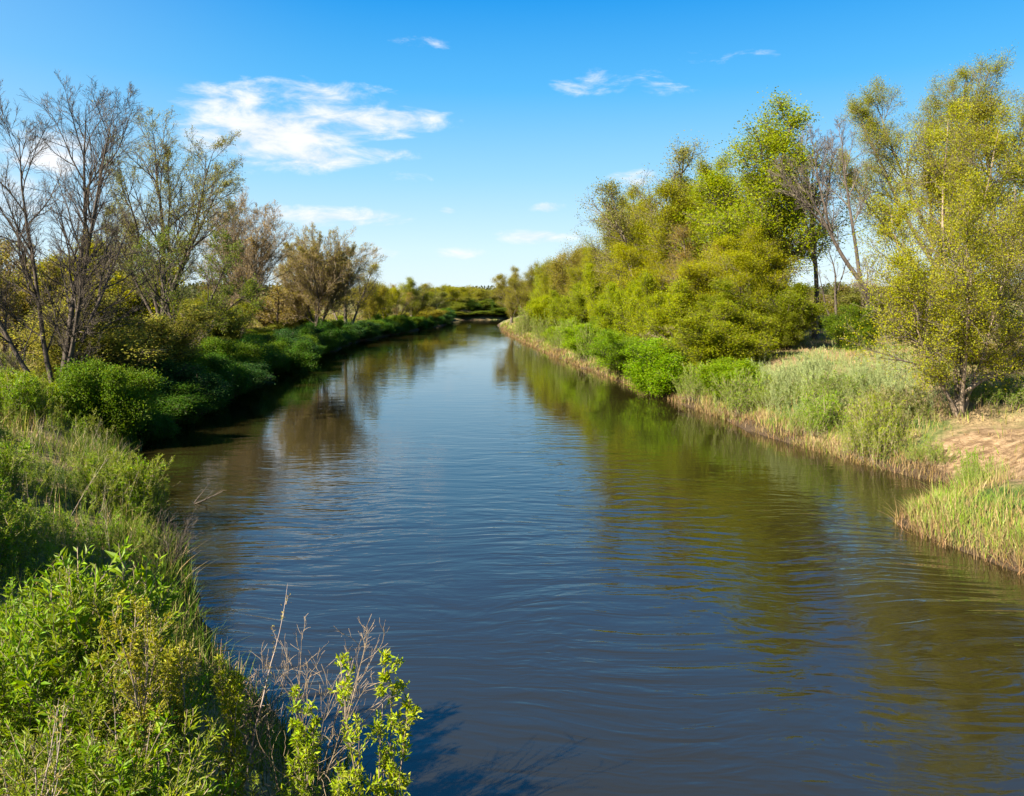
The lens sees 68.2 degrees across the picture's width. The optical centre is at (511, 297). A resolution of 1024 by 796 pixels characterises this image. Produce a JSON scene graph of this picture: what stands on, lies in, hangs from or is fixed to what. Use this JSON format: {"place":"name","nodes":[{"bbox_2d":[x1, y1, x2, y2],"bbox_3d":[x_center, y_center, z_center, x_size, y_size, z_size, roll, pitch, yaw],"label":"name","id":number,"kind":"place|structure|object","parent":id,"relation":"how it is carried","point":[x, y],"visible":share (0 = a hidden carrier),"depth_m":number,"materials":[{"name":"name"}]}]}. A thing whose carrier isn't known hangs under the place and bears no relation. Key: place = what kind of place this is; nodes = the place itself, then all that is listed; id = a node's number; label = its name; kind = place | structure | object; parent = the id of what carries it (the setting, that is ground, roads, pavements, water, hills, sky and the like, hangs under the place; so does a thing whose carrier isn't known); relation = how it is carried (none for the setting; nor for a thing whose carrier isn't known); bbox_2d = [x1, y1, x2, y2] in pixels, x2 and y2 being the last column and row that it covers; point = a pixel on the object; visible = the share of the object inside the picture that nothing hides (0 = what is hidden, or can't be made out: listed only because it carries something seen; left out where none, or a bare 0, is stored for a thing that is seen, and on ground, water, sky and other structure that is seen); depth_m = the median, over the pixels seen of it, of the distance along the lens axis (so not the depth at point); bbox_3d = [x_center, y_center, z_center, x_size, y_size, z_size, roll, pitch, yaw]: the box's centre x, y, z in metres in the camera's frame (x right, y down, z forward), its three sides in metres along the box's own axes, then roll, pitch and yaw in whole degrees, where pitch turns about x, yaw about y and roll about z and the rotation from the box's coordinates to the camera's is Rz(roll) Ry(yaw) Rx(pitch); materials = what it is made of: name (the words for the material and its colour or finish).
{"place":"outdoors","nodes":[
{"label":"outdoors","id":0,"kind":"place"},
{"bbox_2d":[0,296,1023,795],"bbox_3d":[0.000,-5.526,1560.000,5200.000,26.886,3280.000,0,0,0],"label":"ground","id":1,"kind":"structure","parent":0,"point":[964,436],"depth_m":25.56,"materials":[{"name":"soil"}]},
{"bbox_2d":[0,240,69,357],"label":"shrub","id":2,"kind":"object","parent":1,"relation":"on","point":[22,305],"visible":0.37,"depth_m":43.49,"materials":[{"name":"green plant"}]},
{"bbox_2d":[0,697,72,795],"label":"dry shoot","id":3,"kind":"object","parent":1,"relation":"on","point":[57,775],"visible":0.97,"depth_m":5.56,"materials":[{"name":"beige plant"}]},
{"bbox_2d":[0,70,173,383],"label":"bare tree","id":4,"kind":"object","parent":1,"relation":"on","point":[80,290],"visible":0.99,"depth_m":32.83,"materials":[{"name":"brown plant"}]},
{"bbox_2d":[10,234,196,335],"bbox_3d":[-27.390,-0.095,52.204,10.623,8.497,10.751,0,0,3],"label":"shrub","id":5,"kind":"object","parent":1,"relation":"on","point":[118,276],"visible":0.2,"depth_m":50.30,"materials":[{"name":"green plant"}]},
{"bbox_2d":[47,354,171,440],"bbox_3d":[-15.905,4.127,30.049,4.336,3.791,4.296,0,0,6],"label":"waterside shrub","id":6,"kind":"object","parent":1,"relation":"on","point":[123,402],"visible":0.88,"depth_m":29.14,"materials":[{"name":"green plant"}]},
{"bbox_2d":[0,286,229,379],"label":"shrub","id":7,"kind":"object","parent":1,"relation":"on","point":[157,340],"visible":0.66,"depth_m":36.38,"materials":[{"name":"green plant"}]},
{"bbox_2d":[84,698,155,795],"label":"dry shoot","id":8,"kind":"object","parent":1,"relation":"on","point":[108,765],"visible":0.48,"depth_m":6.06,"materials":[{"name":"brown plant"}]},
{"bbox_2d":[82,589,177,790],"bbox_3d":[-3.359,3.723,6.782,0.932,2.455,0.707,0,0,44],"label":"willow sapling","id":9,"kind":"object","parent":1,"relation":"on","point":[139,688],"visible":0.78,"depth_m":6.66,"materials":[{"name":"green plant"}]},
{"bbox_2d":[122,409,182,443],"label":"waterside shrub","id":10,"kind":"object","parent":1,"relation":"on","point":[161,425],"visible":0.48,"depth_m":31.54,"materials":[{"name":"green plant"}]},
{"bbox_2d":[92,103,247,323],"bbox_3d":[-21.668,-4.049,48.612,10.432,17.315,9.302,0,0,0],"label":"budding tree","id":11,"kind":"object","parent":1,"relation":"on","point":[167,169],"visible":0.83,"depth_m":47.90,"materials":[{"name":"green plant"}]},
{"bbox_2d":[144,505,202,573],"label":"dead twig bush","id":12,"kind":"object","parent":1,"relation":"on","point":[181,539],"visible":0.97,"depth_m":15.57,"materials":[{"name":"brown plant"}]},
{"bbox_2d":[0,349,351,795],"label":"meadow herbs","id":13,"kind":"object","parent":1,"relation":"on","point":[41,706],"visible":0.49,"depth_m":7.80,"materials":[{"name":"green plant"}]},
{"bbox_2d":[0,411,357,795],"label":"dry stalks","id":14,"kind":"object","parent":1,"relation":"on","point":[38,433],"visible":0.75,"depth_m":15.95,"materials":[{"name":"plant"}]},
{"bbox_2d":[153,639,207,772],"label":"willow sapling","id":15,"kind":"object","parent":1,"relation":"on","point":[180,652],"visible":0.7,"depth_m":7.35,"materials":[{"name":"green plant"}]},
{"bbox_2d":[129,356,238,421],"bbox_3d":[-16.114,4.534,36.708,5.389,3.395,5.092,0,0,-24],"label":"waterside shrub","id":16,"kind":"object","parent":1,"relation":"on","point":[214,388],"visible":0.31,"depth_m":36.74,"materials":[{"name":"green plant"}]},
{"bbox_2d":[0,384,368,795],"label":"meadow grass","id":17,"kind":"structure","parent":1,"relation":"on","point":[104,514],"depth_m":16.27,"materials":[{"name":"green plant"}]},
{"bbox_2d":[146,379,223,424],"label":"waterside shrub","id":18,"kind":"object","parent":1,"relation":"on","point":[182,405],"visible":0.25,"depth_m":34.69,"materials":[{"name":"green plant"}]},
{"bbox_2d":[0,312,369,431],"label":"rough grass","id":19,"kind":"structure","parent":1,"relation":"on","point":[46,412],"depth_m":29.15,"materials":[{"name":"green plant"}]},
{"bbox_2d":[153,351,223,399],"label":"waterside shrub","id":20,"kind":"object","parent":1,"relation":"on","point":[199,359],"visible":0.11,"depth_m":38.48,"materials":[{"name":"green plant"}]},
{"bbox_2d":[119,222,267,335],"bbox_3d":[-18.997,0.334,44.868,7.867,9.606,5.941,0,0,-27],"label":"budding tree","id":21,"kind":"object","parent":1,"relation":"on","point":[246,289],"visible":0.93,"depth_m":44.22,"materials":[{"name":"green plant"}]},
{"bbox_2d":[167,289,261,340],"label":"shrub","id":22,"kind":"object","parent":1,"relation":"on","point":[231,334],"visible":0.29,"depth_m":61.02,"materials":[{"name":"green plant"}]},
{"bbox_2d":[65,422,392,795],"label":"sedge fringe","id":23,"kind":"object","parent":1,"relation":"on","point":[180,565],"visible":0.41,"depth_m":14.37,"materials":[{"name":"green plant"}]},
{"bbox_2d":[199,653,261,795],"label":"willow sapling","id":24,"kind":"object","parent":1,"relation":"on","point":[230,710],"visible":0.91,"depth_m":7.13,"materials":[{"name":"green plant"}]},
{"bbox_2d":[190,334,271,369],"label":"waterside shrub","id":25,"kind":"object","parent":1,"relation":"on","point":[242,354],"visible":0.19,"depth_m":46.90,"materials":[{"name":"green plant"}]},
{"bbox_2d":[203,353,262,412],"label":"waterside shrub","id":26,"kind":"object","parent":1,"relation":"on","point":[239,376],"visible":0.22,"depth_m":41.42,"materials":[{"name":"green plant"}]},
{"bbox_2d":[189,182,303,333],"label":"bare tree","id":27,"kind":"object","parent":1,"relation":"on","point":[250,262],"visible":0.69,"depth_m":69.89,"materials":[{"name":"brown plant"}]},
{"bbox_2d":[228,359,277,395],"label":"waterside shrub","id":28,"kind":"object","parent":1,"relation":"on","point":[260,376],"visible":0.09,"depth_m":44.94,"materials":[{"name":"green plant"}]},
{"bbox_2d":[233,330,292,373],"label":"waterside shrub","id":29,"kind":"object","parent":1,"relation":"on","point":[254,338],"visible":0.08,"depth_m":52.70,"materials":[{"name":"green plant"}]},
{"bbox_2d":[243,584,291,793],"bbox_3d":[-2.484,4.137,7.636,0.503,2.431,0.188,0,0,-15],"label":"dry shoot","id":30,"kind":"object","parent":1,"relation":"on","point":[265,687],"visible":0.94,"depth_m":7.61,"materials":[{"name":"brown plant"}]},
{"bbox_2d":[221,649,316,779],"bbox_3d":[-2.781,4.533,7.932,1.094,1.623,1.022,0,0,12],"label":"dead twig bush","id":31,"kind":"object","parent":1,"relation":"on","point":[262,726],"visible":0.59,"depth_m":7.96,"materials":[{"name":"brown plant"}]},
{"bbox_2d":[261,328,321,354],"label":"waterside shrub","id":32,"kind":"object","parent":1,"relation":"on","point":[284,332],"visible":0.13,"depth_m":64.37,"materials":[{"name":"green plant"}]},
{"bbox_2d":[248,278,335,327],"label":"shrub","id":33,"kind":"object","parent":1,"relation":"on","point":[270,313],"visible":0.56,"depth_m":82.26,"materials":[{"name":"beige plant"}]},
{"bbox_2d":[266,334,321,372],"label":"waterside shrub","id":34,"kind":"object","parent":1,"relation":"on","point":[303,356],"visible":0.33,"depth_m":60.90,"materials":[{"name":"green plant"}]},
{"bbox_2d":[275,683,321,795],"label":"willow sapling","id":35,"kind":"object","parent":1,"relation":"on","point":[307,778],"visible":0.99,"depth_m":6.85,"materials":[{"name":"green plant"}]},
{"bbox_2d":[235,614,393,795],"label":"dead twig bush","id":36,"kind":"object","parent":1,"relation":"on","point":[333,727],"visible":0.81,"depth_m":7.72,"materials":[{"name":"brown plant"}]},
{"bbox_2d":[270,221,388,326],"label":"bare tree","id":37,"kind":"object","parent":1,"relation":"on","point":[311,266],"visible":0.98,"depth_m":80.84,"materials":[{"name":"brown plant"}]},
{"bbox_2d":[329,760,364,795],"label":"willow sapling","id":38,"kind":"object","parent":1,"relation":"on","point":[337,789],"visible":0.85,"depth_m":6.29,"materials":[{"name":"green plant"}]},
{"bbox_2d":[312,246,385,324],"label":"leafy tree","id":39,"kind":"object","parent":1,"relation":"on","point":[357,307],"visible":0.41,"depth_m":101.70,"materials":[{"name":"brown plant"}]},
{"bbox_2d":[350,274,397,319],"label":"leafy tree","id":40,"kind":"object","parent":1,"relation":"on","point":[380,301],"visible":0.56,"depth_m":117.09,"materials":[{"name":"green plant"}]},
{"bbox_2d":[327,648,422,795],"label":"willow sapling","id":41,"kind":"object","parent":1,"relation":"on","point":[389,765],"visible":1,"depth_m":6.57,"materials":[{"name":"green plant"}]},
{"bbox_2d":[373,282,410,318],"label":"leafy tree","id":42,"kind":"object","parent":1,"relation":"on","point":[393,297],"visible":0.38,"depth_m":126.10,"materials":[{"name":"green plant"}]},
{"bbox_2d":[397,277,439,316],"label":"leafy tree","id":43,"kind":"object","parent":1,"relation":"on","point":[409,286],"visible":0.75,"depth_m":139.05,"materials":[{"name":"green plant"}]},
{"bbox_2d":[431,283,479,302],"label":"leafy tree","id":44,"kind":"object","parent":1,"relation":"on","point":[453,295],"visible":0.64,"depth_m":211.06,"materials":[{"name":"green plant"}]},
{"bbox_2d":[488,265,527,324],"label":"leafy tree","id":45,"kind":"object","parent":1,"relation":"on","point":[500,286],"visible":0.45,"depth_m":140.26,"materials":[{"name":"green plant"}]},
{"bbox_2d":[502,262,539,323],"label":"leafy tree","id":46,"kind":"object","parent":1,"relation":"on","point":[522,295],"visible":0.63,"depth_m":127.50,"materials":[{"name":"green plant"}]},
{"bbox_2d":[522,294,560,326],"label":"shrub","id":47,"kind":"object","parent":1,"relation":"on","point":[536,306],"visible":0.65,"depth_m":106.33,"materials":[{"name":"green plant"}]},
{"bbox_2d":[533,255,569,297],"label":"leafy tree","id":48,"kind":"object","parent":1,"relation":"on","point":[544,277],"visible":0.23,"depth_m":111.69,"materials":[{"name":"green plant"}]},
{"bbox_2d":[544,279,591,325],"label":"shrub","id":49,"kind":"object","parent":1,"relation":"on","point":[567,309],"visible":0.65,"depth_m":88.74,"materials":[{"name":"green plant"}]},
{"bbox_2d":[535,237,603,302],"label":"leafy tree","id":50,"kind":"object","parent":1,"relation":"on","point":[575,258],"visible":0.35,"depth_m":103.08,"materials":[{"name":"green plant"}]},
{"bbox_2d":[558,322,601,355],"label":"shrub","id":51,"kind":"object","parent":1,"relation":"on","point":[570,337],"visible":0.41,"depth_m":67.11,"materials":[{"name":"green plant"}]},
{"bbox_2d":[568,323,603,361],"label":"shrub","id":52,"kind":"object","parent":1,"relation":"on","point":[584,338],"visible":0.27,"depth_m":65.50,"materials":[{"name":"green plant"}]},
{"bbox_2d":[156,280,1023,302],"bbox_3d":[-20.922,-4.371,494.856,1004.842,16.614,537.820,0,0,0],"label":"wood","id":53,"kind":"object","parent":1,"relation":"on","point":[194,286],"visible":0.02,"depth_m":344.27,"materials":[{"name":"green plant"}]},
{"bbox_2d":[581,260,619,321],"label":"shrub","id":54,"kind":"object","parent":1,"relation":"on","point":[590,290],"visible":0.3,"depth_m":83.41,"materials":[{"name":"green plant"}]},
{"bbox_2d":[570,191,640,292],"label":"leafy tree","id":55,"kind":"object","parent":1,"relation":"on","point":[613,241],"visible":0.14,"depth_m":78.66,"materials":[{"name":"green plant"}]},
{"bbox_2d":[581,327,660,373],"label":"shrub","id":56,"kind":"object","parent":1,"relation":"on","point":[610,350],"visible":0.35,"depth_m":52.74,"materials":[{"name":"green plant"}]},
{"bbox_2d":[588,277,656,338],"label":"shrub","id":57,"kind":"object","parent":1,"relation":"on","point":[603,309],"visible":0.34,"depth_m":62.99,"materials":[{"name":"green plant"}]},
{"bbox_2d":[613,179,658,287],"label":"leafy tree","id":58,"kind":"object","parent":1,"relation":"on","point":[630,196],"visible":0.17,"depth_m":77.44,"materials":[{"name":"green plant"}]},
{"bbox_2d":[597,217,688,297],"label":"leafy tree","id":59,"kind":"object","parent":1,"relation":"on","point":[626,251],"visible":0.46,"depth_m":67.50,"materials":[{"name":"green plant"}]},
{"bbox_2d":[572,130,714,289],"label":"leafy tree","id":60,"kind":"object","parent":1,"relation":"on","point":[610,191],"visible":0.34,"depth_m":70.77,"materials":[{"name":"green plant"}]},
{"bbox_2d":[609,270,690,340],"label":"shrub","id":61,"kind":"object","parent":1,"relation":"on","point":[633,310],"visible":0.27,"depth_m":57.65,"materials":[{"name":"green plant"}]},
{"bbox_2d":[614,171,699,299],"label":"leafy tree","id":62,"kind":"object","parent":1,"relation":"on","point":[640,228],"visible":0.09,"depth_m":70.13,"materials":[{"name":"green plant"}]},
{"bbox_2d":[619,334,699,396],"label":"shrub","id":63,"kind":"object","parent":1,"relation":"on","point":[652,362],"visible":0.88,"depth_m":45.37,"materials":[{"name":"green plant"}]},
{"bbox_2d":[636,276,710,340],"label":"shrub","id":64,"kind":"object","parent":1,"relation":"on","point":[664,314],"visible":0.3,"depth_m":51.94,"materials":[{"name":"green plant"}]},
{"bbox_2d":[626,152,730,288],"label":"leafy tree","id":65,"kind":"object","parent":1,"relation":"on","point":[664,191],"visible":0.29,"depth_m":65.87,"materials":[{"name":"green plant"}]},
{"bbox_2d":[668,359,717,399],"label":"shrub","id":66,"kind":"object","parent":1,"relation":"on","point":[692,386],"visible":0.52,"depth_m":41.59,"materials":[{"name":"green plant"}]},
{"bbox_2d":[654,221,734,303],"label":"leafy tree","id":67,"kind":"object","parent":1,"relation":"on","point":[680,232],"visible":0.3,"depth_m":59.38,"materials":[{"name":"green plant"}]},
{"bbox_2d":[659,298,785,370],"bbox_3d":[12.097,2.442,44.896,7.906,4.922,8.001,0,0,19],"label":"shrub","id":68,"kind":"object","parent":1,"relation":"on","point":[727,336],"visible":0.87,"depth_m":43.80,"materials":[{"name":"green plant"}]},
{"bbox_2d":[690,146,758,265],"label":"leafy tree","id":69,"kind":"object","parent":1,"relation":"on","point":[720,163],"visible":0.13,"depth_m":63.92,"materials":[{"name":"green plant"}]},
{"bbox_2d":[689,356,770,401],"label":"shrub","id":70,"kind":"object","parent":1,"relation":"on","point":[724,366],"visible":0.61,"depth_m":38.80,"materials":[{"name":"green plant"}]},
{"bbox_2d":[675,222,791,314],"bbox_3d":[15.422,-0.811,52.440,7.401,9.071,7.568,0,0,43],"label":"leafy tree","id":71,"kind":"object","parent":1,"relation":"on","point":[748,261],"visible":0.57,"depth_m":51.46,"materials":[{"name":"green plant"}]},
{"bbox_2d":[709,367,767,415],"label":"shrub","id":72,"kind":"object","parent":1,"relation":"on","point":[741,396],"visible":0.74,"depth_m":36.48,"materials":[{"name":"green plant"}]},
{"bbox_2d":[664,233,814,313],"bbox_3d":[15.684,-0.372,53.324,10.492,8.466,6.173,0,0,7],"label":"leafy tree","id":73,"kind":"object","parent":1,"relation":"on","point":[688,270],"visible":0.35,"depth_m":52.81,"materials":[{"name":"green plant"}]},
{"bbox_2d":[685,277,835,351],"bbox_3d":[15.834,1.204,50.205,9.613,5.244,7.709,0,0,-6],"label":"shrub","id":74,"kind":"object","parent":1,"relation":"on","point":[793,298],"visible":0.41,"depth_m":48.31,"materials":[{"name":"green plant"}]},
{"bbox_2d":[500,316,1023,501],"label":"bank grass","id":75,"kind":"structure","parent":1,"relation":"on","point":[613,372],"depth_m":34.09,"materials":[{"name":"green plant"}]},
{"bbox_2d":[501,325,1023,574],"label":"straw fringe","id":76,"kind":"object","parent":1,"relation":"on","point":[706,410],"visible":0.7,"depth_m":27.07,"materials":[{"name":"beige plant"}]},
{"bbox_2d":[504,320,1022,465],"bbox_3d":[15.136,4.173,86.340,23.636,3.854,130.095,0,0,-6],"label":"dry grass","id":77,"kind":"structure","parent":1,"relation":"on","point":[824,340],"depth_m":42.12,"materials":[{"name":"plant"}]},
{"bbox_2d":[733,205,797,299],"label":"leafy tree","id":78,"kind":"object","parent":1,"relation":"on","point":[779,249],"visible":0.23,"depth_m":55.08,"materials":[{"name":"green plant"}]},
{"bbox_2d":[664,85,872,313],"bbox_3d":[20.109,-5.652,58.896,14.740,19.333,15.073,0,0,-13],"label":"leafy tree","id":79,"kind":"object","parent":1,"relation":"on","point":[763,193],"visible":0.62,"depth_m":55.44,"materials":[{"name":"green plant"}]},
{"bbox_2d":[745,374,813,404],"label":"shrub","id":80,"kind":"object","parent":1,"relation":"on","point":[762,394],"visible":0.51,"depth_m":35.44,"materials":[{"name":"green plant"}]},
{"bbox_2d":[758,304,814,349],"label":"shrub","id":81,"kind":"object","parent":1,"relation":"on","point":[788,341],"visible":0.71,"depth_m":47.87,"materials":[{"name":"green plant"}]},
{"bbox_2d":[759,119,848,338],"bbox_3d":[23.180,-5.377,58.334,7.038,17.663,6.590,0,0,-31],"label":"bare tree","id":82,"kind":"object","parent":1,"relation":"on","point":[815,333],"visible":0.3,"depth_m":58.17,"materials":[{"name":"plant"}]},
{"bbox_2d":[766,114,881,346],"bbox_3d":[20.856,-4.404,50.361,7.739,15.779,4.549,0,0,-21],"label":"bare tree","id":83,"kind":"object","parent":1,"relation":"on","point":[827,226],"visible":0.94,"depth_m":50.33,"materials":[{"name":"brown plant"}]},
{"bbox_2d":[783,384,864,438],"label":"shrub","id":84,"kind":"object","parent":1,"relation":"on","point":[823,413],"visible":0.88,"depth_m":30.65,"materials":[{"name":"green plant"}]},
{"bbox_2d":[798,369,881,402],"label":"shrub","id":85,"kind":"object","parent":1,"relation":"on","point":[826,385],"visible":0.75,"depth_m":32.75,"materials":[{"name":"green plant"}]},
{"bbox_2d":[686,339,997,432],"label":"pale herbs","id":86,"kind":"object","parent":1,"relation":"on","point":[808,366],"visible":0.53,"depth_m":34.71,"materials":[{"name":"green plant"}]},
{"bbox_2d":[817,301,886,350],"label":"shrub","id":87,"kind":"object","parent":1,"relation":"on","point":[832,322],"visible":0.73,"depth_m":46.35,"materials":[{"name":"green plant"}]},
{"bbox_2d":[829,390,917,465],"bbox_3d":[13.217,4.640,27.571,2.982,2.509,2.857,0,0,38],"label":"shrub","id":88,"kind":"object","parent":1,"relation":"on","point":[871,433],"visible":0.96,"depth_m":27.33,"materials":[{"name":"green plant"}]},
{"bbox_2d":[826,272,928,323],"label":"shrub","id":89,"kind":"object","parent":1,"relation":"on","point":[852,298],"visible":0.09,"depth_m":78.59,"materials":[{"name":"green plant"}]},
{"bbox_2d":[846,384,941,425],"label":"shrub","id":90,"kind":"object","parent":1,"relation":"on","point":[915,403],"visible":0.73,"depth_m":28.79,"materials":[{"name":"green plant"}]},
{"bbox_2d":[821,39,1023,336],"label":"poplar tree","id":91,"kind":"object","parent":1,"relation":"on","point":[881,134],"visible":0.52,"depth_m":55.93,"materials":[{"name":"green plant"}]},
{"bbox_2d":[895,434,960,466],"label":"shrub","id":92,"kind":"object","parent":1,"relation":"on","point":[933,457],"visible":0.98,"depth_m":25.36,"materials":[{"name":"green plant"}]},
{"bbox_2d":[833,92,1023,417],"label":"willow tree","id":93,"kind":"object","parent":1,"relation":"on","point":[957,333],"visible":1,"depth_m":27.45,"materials":[{"name":"green plant"}]},
{"bbox_2d":[860,291,1022,336],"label":"shrub","id":94,"kind":"object","parent":1,"relation":"on","point":[881,305],"visible":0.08,"depth_m":58.20,"materials":[{"name":"green plant"}]},
{"bbox_2d":[896,456,1023,566],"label":"reed bed","id":95,"kind":"object","parent":1,"relation":"on","point":[954,515],"visible":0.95,"depth_m":18.68,"materials":[{"name":"green plant"}]},
{"bbox_2d":[902,88,1023,342],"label":"leafy tree","id":96,"kind":"object","parent":1,"relation":"on","point":[984,110],"visible":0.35,"depth_m":49.48,"materials":[{"name":"green plant"}]},
{"bbox_2d":[952,445,994,490],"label":"shrub","id":97,"kind":"object","parent":1,"relation":"on","point":[974,461],"visible":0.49,"depth_m":23.12,"materials":[{"name":"green plant"}]},
{"bbox_2d":[944,374,1023,406],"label":"shrub","id":98,"kind":"object","parent":1,"relation":"on","point":[1001,390],"visible":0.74,"depth_m":28.14,"materials":[{"name":"green plant"}]},
{"bbox_2d":[0,0,1023,288],"label":"sky","id":99,"kind":"structure","parent":0,"point":[459,140],"materials":[{"name":"blue"}]},
{"bbox_2d":[130,320,1023,795],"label":"river water","id":100,"kind":"structure","parent":0,"point":[550,574],"depth_m":15.63,"materials":[{"name":"blue liquid"}]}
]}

